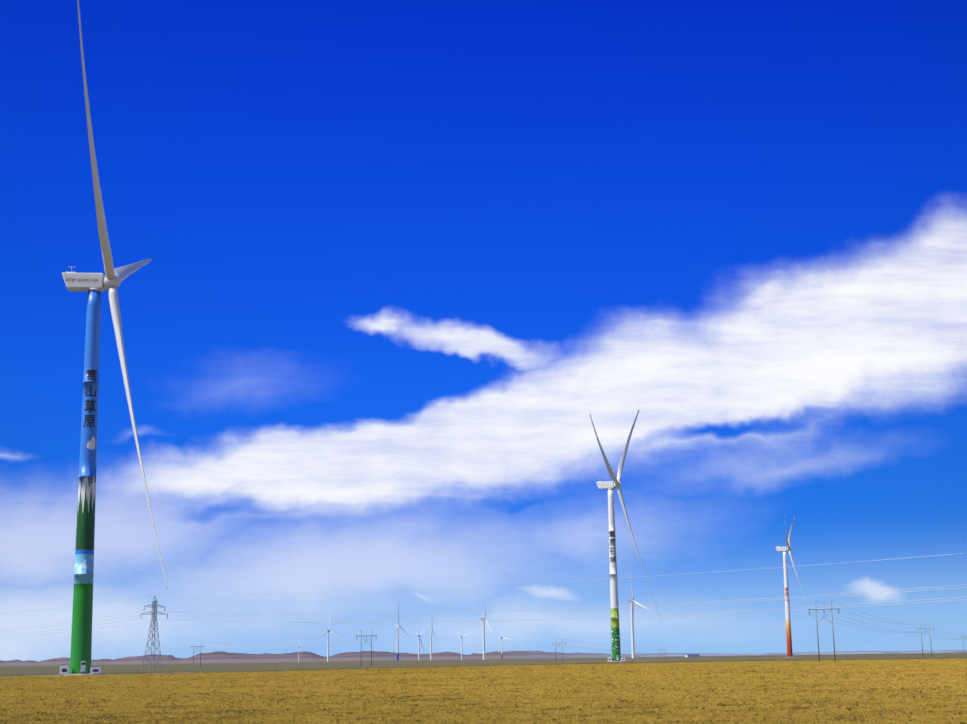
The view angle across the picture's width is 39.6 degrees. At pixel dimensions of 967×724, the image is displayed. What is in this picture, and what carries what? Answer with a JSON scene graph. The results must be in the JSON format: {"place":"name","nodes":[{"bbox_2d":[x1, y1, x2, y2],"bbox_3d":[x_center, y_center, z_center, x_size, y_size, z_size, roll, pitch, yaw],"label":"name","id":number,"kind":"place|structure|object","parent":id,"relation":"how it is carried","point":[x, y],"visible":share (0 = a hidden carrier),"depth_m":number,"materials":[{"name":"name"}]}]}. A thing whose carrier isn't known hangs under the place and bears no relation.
{"place":"outdoors","nodes":[
{"label":"outdoors","id":0,"kind":"place"},
{"bbox_2d":[6,657,779,676],"bbox_3d":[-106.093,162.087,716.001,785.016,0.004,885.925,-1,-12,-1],"label":"access track","id":1,"kind":"structure","parent":0,"point":[329,668],"depth_m":396.37,"materials":[{"name":"grey gravel"}]},
{"bbox_2d":[0,652,966,723],"bbox_3d":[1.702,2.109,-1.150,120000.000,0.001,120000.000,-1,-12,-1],"label":"ground","id":2,"kind":"structure","parent":0,"point":[129,668],"depth_m":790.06,"materials":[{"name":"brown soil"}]},
{"bbox_2d":[59,0,167,675],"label":"turbine","id":3,"kind":"object","parent":2,"relation":"on","point":[94,285],"visible":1,"depth_m":309.09,"materials":[{"name":"metal"}]},
{"bbox_2d":[141,596,167,668],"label":"pylon","id":4,"kind":"object","parent":2,"relation":"on","point":[153,614],"visible":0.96,"depth_m":641.39,"materials":[{"name":"metal"}]},
{"bbox_2d":[2,553,966,651],"bbox_3d":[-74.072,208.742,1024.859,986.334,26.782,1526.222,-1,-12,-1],"label":"power lines","id":5,"kind":"object","parent":4,"relation":"hanging from","point":[538,609],"visible":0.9,"depth_m":509.42,"materials":[{"name":"grey metal"}]},
{"bbox_2d":[190,646,204,666],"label":"utility pole","id":6,"kind":"object","parent":2,"relation":"on","point":[194,652],"visible":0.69,"depth_m":850.72,"materials":[{"name":"metal"}]},
{"bbox_2d":[315,612,341,661],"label":"turbine","id":7,"kind":"object","parent":2,"relation":"on","point":[328,631],"visible":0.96,"depth_m":3869.88,"materials":[{"name":"white paint"}]},
{"bbox_2d":[356,629,376,665],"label":"utility pole","id":8,"kind":"object","parent":2,"relation":"on","point":[371,643],"visible":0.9,"depth_m":562.52,"materials":[{"name":"metal"}]},
{"bbox_2d":[395,605,410,660],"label":"turbine","id":9,"kind":"object","parent":2,"relation":"on","point":[397,636],"visible":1,"depth_m":3368.97,"materials":[{"name":"white paint"}]},
{"bbox_2d":[410,625,428,659],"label":"turbine","id":10,"kind":"object","parent":2,"relation":"on","point":[419,643],"visible":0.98,"depth_m":4812.57,"materials":[{"name":"white paint"}]},
{"bbox_2d":[429,629,435,659],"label":"turbine","id":11,"kind":"object","parent":2,"relation":"on","point":[431,631],"visible":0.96,"depth_m":4072.13,"materials":[{"name":"white paint"}]},
{"bbox_2d":[453,627,471,659],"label":"turbine","id":12,"kind":"object","parent":2,"relation":"on","point":[461,645],"visible":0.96,"depth_m":5241.52,"materials":[{"name":"white paint"}]},
{"bbox_2d":[0,658,966,723],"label":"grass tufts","id":13,"kind":"object","parent":2,"relation":"on","point":[752,692],"visible":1,"depth_m":84.63,"materials":[{"name":"plant"}]},
{"bbox_2d":[480,591,494,659],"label":"turbine","id":14,"kind":"object","parent":2,"relation":"on","point":[483,619],"visible":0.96,"depth_m":2931.22,"materials":[{"name":"white paint"}]},
{"bbox_2d":[499,626,510,658],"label":"turbine","id":15,"kind":"object","parent":2,"relation":"on","point":[501,645],"visible":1,"depth_m":5620.35,"materials":[{"name":"white paint"}]},
{"bbox_2d":[555,639,565,661],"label":"utility pole","id":16,"kind":"object","parent":2,"relation":"on","point":[555,649],"visible":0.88,"depth_m":848.74,"materials":[{"name":"metal"}]},
{"bbox_2d":[590,410,660,661],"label":"turbine","id":17,"kind":"object","parent":2,"relation":"on","point":[611,486],"visible":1,"depth_m":702.76,"materials":[{"name":"metal"}]},
{"bbox_2d":[627,564,648,657],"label":"turbine","id":18,"kind":"object","parent":2,"relation":"on","point":[633,601],"visible":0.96,"depth_m":2086.37,"materials":[{"name":"white paint"}]},
{"bbox_2d":[776,516,807,656],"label":"turbine","id":19,"kind":"object","parent":2,"relation":"on","point":[788,548],"visible":0.96,"depth_m":1148.31,"materials":[{"name":"metal"}]},
{"bbox_2d":[640,651,949,656],"bbox_3d":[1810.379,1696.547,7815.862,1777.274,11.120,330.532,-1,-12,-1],"label":"hills","id":20,"kind":"structure","parent":2,"relation":"on","point":[794,654],"depth_m":7794.90,"materials":[{"name":"grey"}]},
{"bbox_2d":[808,601,838,661],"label":"utility pole","id":21,"kind":"object","parent":2,"relation":"on","point":[817,627],"visible":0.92,"depth_m":400.70,"materials":[{"name":"metal"}]},
{"bbox_2d":[917,624,933,655],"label":"utility pole","id":22,"kind":"object","parent":2,"relation":"on","point":[929,635],"visible":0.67,"depth_m":739.95,"materials":[{"name":"metal"}]},
{"bbox_2d":[0,650,966,665],"bbox_3d":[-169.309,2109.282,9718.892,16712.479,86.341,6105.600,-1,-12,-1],"label":"hills","id":23,"kind":"structure","parent":0,"point":[219,657],"depth_m":9152.76,"materials":[{"name":"grey"}]},
{"bbox_2d":[0,0,966,661],"label":"sky","id":24,"kind":"structure","parent":0,"point":[404,254],"materials":[{"name":"blue"}]},
{"bbox_2d":[685,654,699,656],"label":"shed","id":25,"kind":"structure","parent":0,"point":[691,655],"depth_m":2542.43,"materials":[{"name":"white metal"}]}
]}

